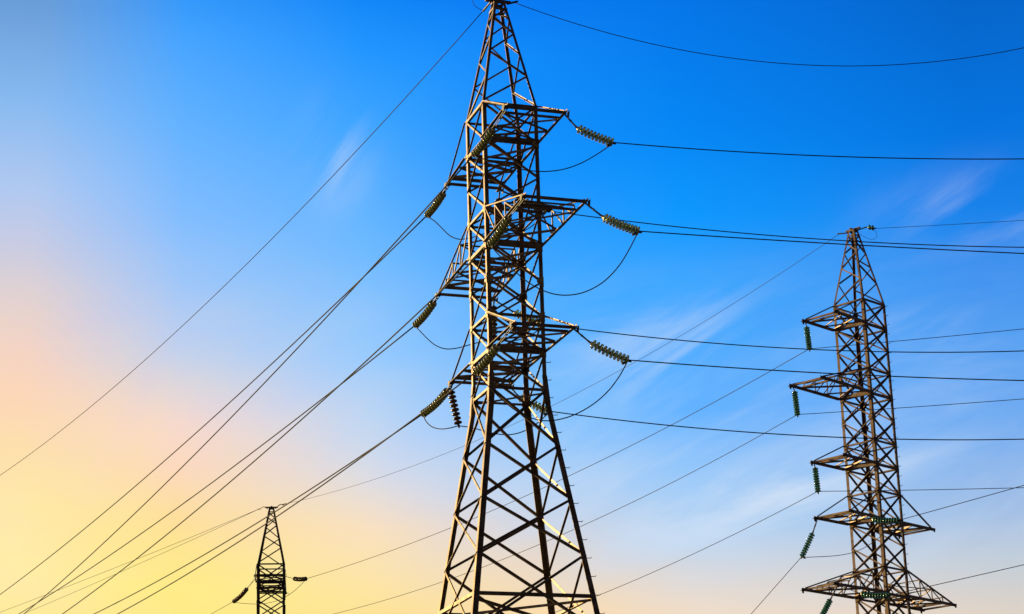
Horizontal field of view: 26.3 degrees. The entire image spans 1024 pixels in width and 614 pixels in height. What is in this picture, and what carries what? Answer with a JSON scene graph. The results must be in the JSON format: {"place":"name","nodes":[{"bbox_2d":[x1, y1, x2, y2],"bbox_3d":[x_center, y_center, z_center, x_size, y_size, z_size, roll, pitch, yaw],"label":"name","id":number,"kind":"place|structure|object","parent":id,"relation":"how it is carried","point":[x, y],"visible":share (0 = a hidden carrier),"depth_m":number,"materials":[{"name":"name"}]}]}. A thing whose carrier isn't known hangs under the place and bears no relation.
{"place":"outdoors","nodes":[
{"label":"outdoors","id":0,"kind":"place"},
{"bbox_2d":[0,0,1023,613],"label":"sky","id":1,"kind":"structure","parent":0,"point":[150,150],"materials":[{"name":"blue"}]},
{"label":"earth wire fitting","id":2,"kind":"object","parent":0,"visible":0},
{"bbox_2d":[2,510,255,611],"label":"earth wire","id":3,"kind":"object","parent":2,"relation":"attached to","point":[138,558],"visible":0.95,"depth_m":156.03,"materials":[{"name":"grey metal"}]},
{"bbox_2d":[26,512,251,612],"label":"earth wire","id":4,"kind":"object","parent":2,"relation":"attached to","point":[141,562],"visible":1,"depth_m":157.23,"materials":[{"name":"grey metal"}]},
{"label":"ground","id":5,"kind":"structure","parent":0,"visible":0},
{"bbox_2d":[254,506,286,613],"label":"lattice pylon","id":6,"kind":"object","parent":5,"relation":"on","point":[281,583],"visible":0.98,"depth_m":142.59,"materials":[{"name":"metal"}]},
{"bbox_2d":[232,576,256,602],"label":"insulator string","id":7,"kind":"object","parent":6,"relation":"attached to","point":[240,595],"visible":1,"depth_m":141.51,"materials":[{"name":"grey"}]},
{"bbox_2d":[284,576,306,581],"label":"insulator string","id":8,"kind":"object","parent":6,"relation":"attached to","point":[301,579],"visible":1,"depth_m":139.08,"materials":[{"name":"grey"}]},
{"bbox_2d":[435,0,604,613],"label":"lattice pylon","id":9,"kind":"object","parent":5,"relation":"on","point":[518,264],"visible":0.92,"depth_m":66.59,"materials":[{"name":"metal"}]},
{"bbox_2d":[412,295,440,327],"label":"insulator string","id":10,"kind":"object","parent":9,"relation":"hanging from","point":[424,314],"visible":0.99,"depth_m":72.22,"materials":[{"name":"green glass"}]},
{"bbox_2d":[19,326,412,613],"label":"power line","id":11,"kind":"object","parent":10,"relation":"attached to","point":[231,467],"visible":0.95,"depth_m":88.84,"materials":[{"name":"black metal"}]},
{"bbox_2d":[417,328,484,349],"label":"jumper cable","id":12,"kind":"object","parent":10,"relation":"hanging from","point":[446,348],"visible":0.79,"depth_m":72.16,"materials":[{"name":"black metal"}]},
{"bbox_2d":[420,383,453,416],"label":"insulator string","id":13,"kind":"object","parent":9,"relation":"hanging from","point":[430,410],"visible":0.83,"depth_m":70.01,"materials":[{"name":"green glass"}]},
{"bbox_2d":[94,415,420,613],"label":"power line","id":14,"kind":"object","parent":13,"relation":"attached to","point":[255,523],"visible":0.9,"depth_m":84.91,"materials":[{"name":"black metal"}]},
{"bbox_2d":[423,416,457,429],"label":"jumper cable","id":15,"kind":"object","parent":13,"relation":"hanging from","point":[438,428],"visible":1,"depth_m":69.73,"materials":[{"name":"black metal"}]},
{"bbox_2d":[424,185,450,217],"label":"insulator string","id":16,"kind":"object","parent":9,"relation":"hanging from","point":[430,211],"visible":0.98,"depth_m":72.12,"materials":[{"name":"green glass"}]},
{"bbox_2d":[0,217,425,594],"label":"power line","id":17,"kind":"object","parent":16,"relation":"attached to","point":[229,402],"visible":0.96,"depth_m":89.49,"materials":[{"name":"black metal"}]},
{"bbox_2d":[430,218,490,239],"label":"jumper cable","id":18,"kind":"object","parent":16,"relation":"hanging from","point":[447,233],"visible":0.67,"depth_m":72.17,"materials":[{"name":"black metal"}]},
{"bbox_2d":[448,384,461,427],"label":"insulator string","id":19,"kind":"object","parent":9,"relation":"hanging from","point":[456,418],"visible":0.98,"depth_m":68.86,"materials":[{"name":"brown"}]},
{"bbox_2d":[460,414,546,434],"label":"jumper cable","id":20,"kind":"object","parent":19,"relation":"hanging from","point":[508,434],"visible":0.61,"depth_m":69.12,"materials":[{"name":"black metal"}]},
{"bbox_2d":[471,108,507,157],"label":"insulator string","id":21,"kind":"object","parent":9,"relation":"hanging from","point":[478,149],"visible":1,"depth_m":66.41,"materials":[{"name":"green glass"}]},
{"bbox_2d":[24,156,472,613],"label":"power line","id":22,"kind":"object","parent":21,"relation":"attached to","point":[277,368],"visible":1,"depth_m":80.49,"materials":[{"name":"black metal"}]},
{"bbox_2d":[473,324,515,375],"bbox_3d":[-0.527,1.311,64.398,0.260,0.864,2.846,7,-19,-25],"label":"insulator string","id":23,"kind":"object","parent":9,"relation":"hanging from","point":[484,362],"visible":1,"depth_m":64.56,"materials":[{"name":"green glass"}]},
{"bbox_2d":[117,373,473,613],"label":"power line","id":24,"kind":"object","parent":23,"relation":"attached to","point":[311,492],"visible":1,"depth_m":76.69,"materials":[{"name":"black metal"}]},
{"bbox_2d":[477,362,627,420],"bbox_3d":[1.174,2.511,64.392,4.746,1.737,0.170,-8,-18,18],"label":"jumper cable","id":25,"kind":"object","parent":23,"relation":"hanging from","point":[556,419],"visible":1,"depth_m":64.11,"materials":[{"name":"black metal"}]},
{"bbox_2d":[492,300,497,339],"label":"insulator string","id":26,"kind":"object","parent":9,"relation":"hanging from","point":[494,323],"visible":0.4,"depth_m":71.72,"materials":[{"name":"brown"}]},
{"bbox_2d":[495,190,502,222],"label":"insulator string","id":27,"kind":"object","parent":9,"relation":"hanging from","point":[498,220],"visible":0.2,"depth_m":71.65,"materials":[{"name":"brown"}]},
{"bbox_2d":[487,197,525,246],"bbox_3d":[-0.159,-2.424,63.898,0.260,0.812,2.509,7,-19,-25],"label":"insulator string","id":28,"kind":"object","parent":9,"relation":"hanging from","point":[496,236],"visible":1,"depth_m":64.05,"materials":[{"name":"green glass"}]},
{"bbox_2d":[62,246,487,613],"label":"power line","id":29,"kind":"object","parent":28,"relation":"attached to","point":[457,275],"visible":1,"depth_m":77.76,"materials":[{"name":"black metal"}]},
{"bbox_2d":[493,299,540,327],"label":"insulator string","id":30,"kind":"object","parent":9,"relation":"hanging from","point":[517,311],"visible":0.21,"depth_m":71.96,"materials":[{"name":"green glass"}]},
{"bbox_2d":[579,329,1023,352],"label":"power line","id":31,"kind":"object","parent":30,"relation":"attached to","point":[802,348],"visible":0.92,"depth_m":71.99,"materials":[{"name":"black metal"}]},
{"bbox_2d":[499,189,549,213],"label":"insulator string","id":32,"kind":"object","parent":9,"relation":"hanging from","point":[544,212],"visible":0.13,"depth_m":71.91,"materials":[{"name":"green"}]},
{"bbox_2d":[550,211,1023,247],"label":"power line","id":33,"kind":"object","parent":32,"relation":"attached to","point":[802,237],"visible":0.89,"depth_m":71.89,"materials":[{"name":"black metal"}]},
{"bbox_2d":[512,390,547,415],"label":"insulator string","id":34,"kind":"object","parent":9,"relation":"hanging from","point":[536,405],"visible":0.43,"depth_m":69.56,"materials":[{"name":"green glass"}]},
{"bbox_2d":[552,411,1023,439],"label":"power line","id":35,"kind":"object","parent":34,"relation":"attached to","point":[785,434],"visible":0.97,"depth_m":69.62,"materials":[{"name":"black metal"}]},
{"bbox_2d":[564,113,615,146],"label":"insulator string","id":36,"kind":"object","parent":9,"relation":"hanging from","point":[598,137],"visible":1,"depth_m":65.75,"materials":[{"name":"green glass"}]},
{"bbox_2d":[477,147,607,171],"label":"jumper cable","id":37,"kind":"object","parent":36,"relation":"hanging from","point":[543,171],"visible":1,"depth_m":66.27,"materials":[{"name":"black metal"}]},
{"bbox_2d":[615,142,1023,159],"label":"power line","id":38,"kind":"object","parent":36,"relation":"attached to","point":[830,156],"visible":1,"depth_m":65.90,"materials":[{"name":"black metal"}]},
{"bbox_2d":[573,329,631,364],"bbox_3d":[2.641,1.161,63.838,1.697,1.093,0.291,1,-18,-8],"label":"insulator string","id":39,"kind":"object","parent":9,"relation":"hanging from","point":[624,358],"visible":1,"depth_m":63.72,"materials":[{"name":"green glass"}]},
{"bbox_2d":[631,360,1023,380],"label":"power line","id":40,"kind":"object","parent":39,"relation":"attached to","point":[826,373],"visible":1,"depth_m":63.84,"materials":[{"name":"black metal"}]},
{"bbox_2d":[584,202,641,235],"bbox_3d":[2.939,-2.542,63.491,1.664,1.005,0.291,1,-18,-8],"label":"insulator string","id":41,"kind":"object","parent":9,"relation":"hanging from","point":[626,227],"visible":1,"depth_m":63.37,"materials":[{"name":"green glass"}]},
{"bbox_2d":[491,236,635,295],"bbox_3d":[1.533,-1.198,63.879,4.498,1.843,0.154,-7,-18,15],"label":"jumper cable","id":42,"kind":"object","parent":41,"relation":"hanging from","point":[569,294],"visible":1,"depth_m":63.57,"materials":[{"name":"black metal"}]},
{"bbox_2d":[641,231,1023,253],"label":"power line","id":43,"kind":"object","parent":41,"relation":"attached to","point":[832,243],"visible":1,"depth_m":63.51,"materials":[{"name":"black metal"}]},
{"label":"earth wire fitting","id":44,"kind":"object","parent":9,"relation":"attached to","visible":0},
{"bbox_2d":[1,11,482,474],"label":"earth wire","id":45,"kind":"object","parent":44,"relation":"attached to","point":[270,240],"visible":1,"depth_m":83.38,"materials":[{"name":"black metal"}]},
{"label":"earth wire fitting","id":46,"kind":"object","parent":9,"relation":"attached to","visible":0},
{"bbox_2d":[516,3,1023,65],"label":"earth wire","id":47,"kind":"object","parent":46,"relation":"attached to","point":[764,61],"visible":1,"depth_m":70.07,"materials":[{"name":"black metal"}]},
{"bbox_2d":[788,227,956,613],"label":"lattice pylon","id":48,"kind":"object","parent":5,"relation":"on","point":[907,598],"visible":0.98,"depth_m":104.14,"materials":[{"name":"metal"}]},
{"bbox_2d":[792,386,799,417],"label":"insulator string","id":49,"kind":"object","parent":48,"relation":"hanging from","point":[796,403],"visible":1,"depth_m":102.42,"materials":[{"name":"green glass"}]},
{"bbox_2d":[335,416,794,613],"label":"power line","id":50,"kind":"object","parent":49,"relation":"hanging from","point":[591,521],"visible":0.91,"depth_m":112.49,"materials":[{"name":"grey metal"}]},
{"bbox_2d":[800,399,1019,414],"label":"power line","id":51,"kind":"object","parent":49,"relation":"hanging from","point":[916,406],"visible":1,"depth_m":99.40,"materials":[{"name":"grey metal"}]},
{"bbox_2d":[804,322,811,351],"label":"insulator string","id":52,"kind":"object","parent":48,"relation":"hanging from","point":[807,337],"visible":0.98,"depth_m":104.46,"materials":[{"name":"green glass"}]},
{"bbox_2d":[306,350,806,578],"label":"power line","id":53,"kind":"object","parent":52,"relation":"hanging from","point":[582,469],"visible":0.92,"depth_m":116.22,"materials":[{"name":"grey metal"}]},
{"bbox_2d":[812,329,1020,348],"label":"power line","id":54,"kind":"object","parent":52,"relation":"attached to","point":[917,339],"visible":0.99,"depth_m":101.67,"materials":[{"name":"grey metal"}]},
{"bbox_2d":[799,519,817,558],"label":"insulator string","id":55,"kind":"object","parent":48,"relation":"hanging from","point":[804,550],"visible":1,"depth_m":101.86,"materials":[{"name":"green glass"}]},
{"bbox_2d":[751,558,800,613],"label":"power line","id":56,"kind":"object","parent":55,"relation":"attached to","point":[776,585],"visible":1,"depth_m":102.58,"materials":[{"name":"grey metal"}]},
{"bbox_2d":[805,524,895,557],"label":"jumper cable","id":57,"kind":"object","parent":55,"relation":"hanging from","point":[857,550],"visible":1,"depth_m":100.39,"materials":[{"name":"black metal"}]},
{"bbox_2d":[812,463,820,493],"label":"insulator string","id":58,"kind":"object","parent":48,"relation":"hanging from","point":[816,480],"visible":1,"depth_m":102.38,"materials":[{"name":"green glass"}]},
{"bbox_2d":[556,492,815,611],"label":"power line","id":59,"kind":"object","parent":58,"relation":"hanging from","point":[706,547],"visible":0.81,"depth_m":107.59,"materials":[{"name":"grey metal"}]},
{"bbox_2d":[818,487,1023,491],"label":"power line","id":60,"kind":"object","parent":58,"relation":"hanging from","point":[926,489],"visible":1,"depth_m":99.50,"materials":[{"name":"grey metal"}]},
{"bbox_2d":[820,586,836,613],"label":"insulator string","id":61,"kind":"object","parent":48,"relation":"hanging from","point":[828,603],"visible":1,"depth_m":98.87,"materials":[{"name":"green glass"}]},
{"bbox_2d":[839,585,890,598],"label":"insulator string","id":62,"kind":"object","parent":48,"relation":"hanging from","point":[874,595],"visible":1,"depth_m":97.59,"materials":[{"name":"green glass"}]},
{"bbox_2d":[891,564,1023,594],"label":"power line","id":63,"kind":"object","parent":62,"relation":"attached to","point":[956,580],"visible":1,"depth_m":95.83,"materials":[{"name":"grey metal"}]},
{"bbox_2d":[858,225,876,229],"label":"earth wire fitting","id":64,"kind":"object","parent":48,"relation":"attached to","point":[869,227],"visible":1,"depth_m":107.28,"materials":[{"name":"green"}]},
{"bbox_2d":[877,220,1023,228],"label":"earth wire","id":65,"kind":"object","parent":64,"relation":"attached to","point":[954,224],"visible":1,"depth_m":105.12,"materials":[{"name":"grey metal"}]},
{"bbox_2d":[854,512,901,523],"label":"insulator string","id":66,"kind":"object","parent":48,"relation":"hanging from","point":[882,520],"visible":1,"depth_m":99.47,"materials":[{"name":"green glass"}]},
{"bbox_2d":[900,485,1023,519],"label":"power line","id":67,"kind":"object","parent":66,"relation":"attached to","point":[962,502],"visible":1,"depth_m":97.77,"materials":[{"name":"grey metal"}]},
{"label":"earth wire fitting","id":68,"kind":"object","parent":48,"relation":"attached to","visible":0},
{"bbox_2d":[291,234,838,502],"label":"earth wire","id":69,"kind":"object","parent":68,"relation":"attached to","point":[589,386],"visible":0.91,"depth_m":120.34,"materials":[{"name":"grey metal"}]}
]}

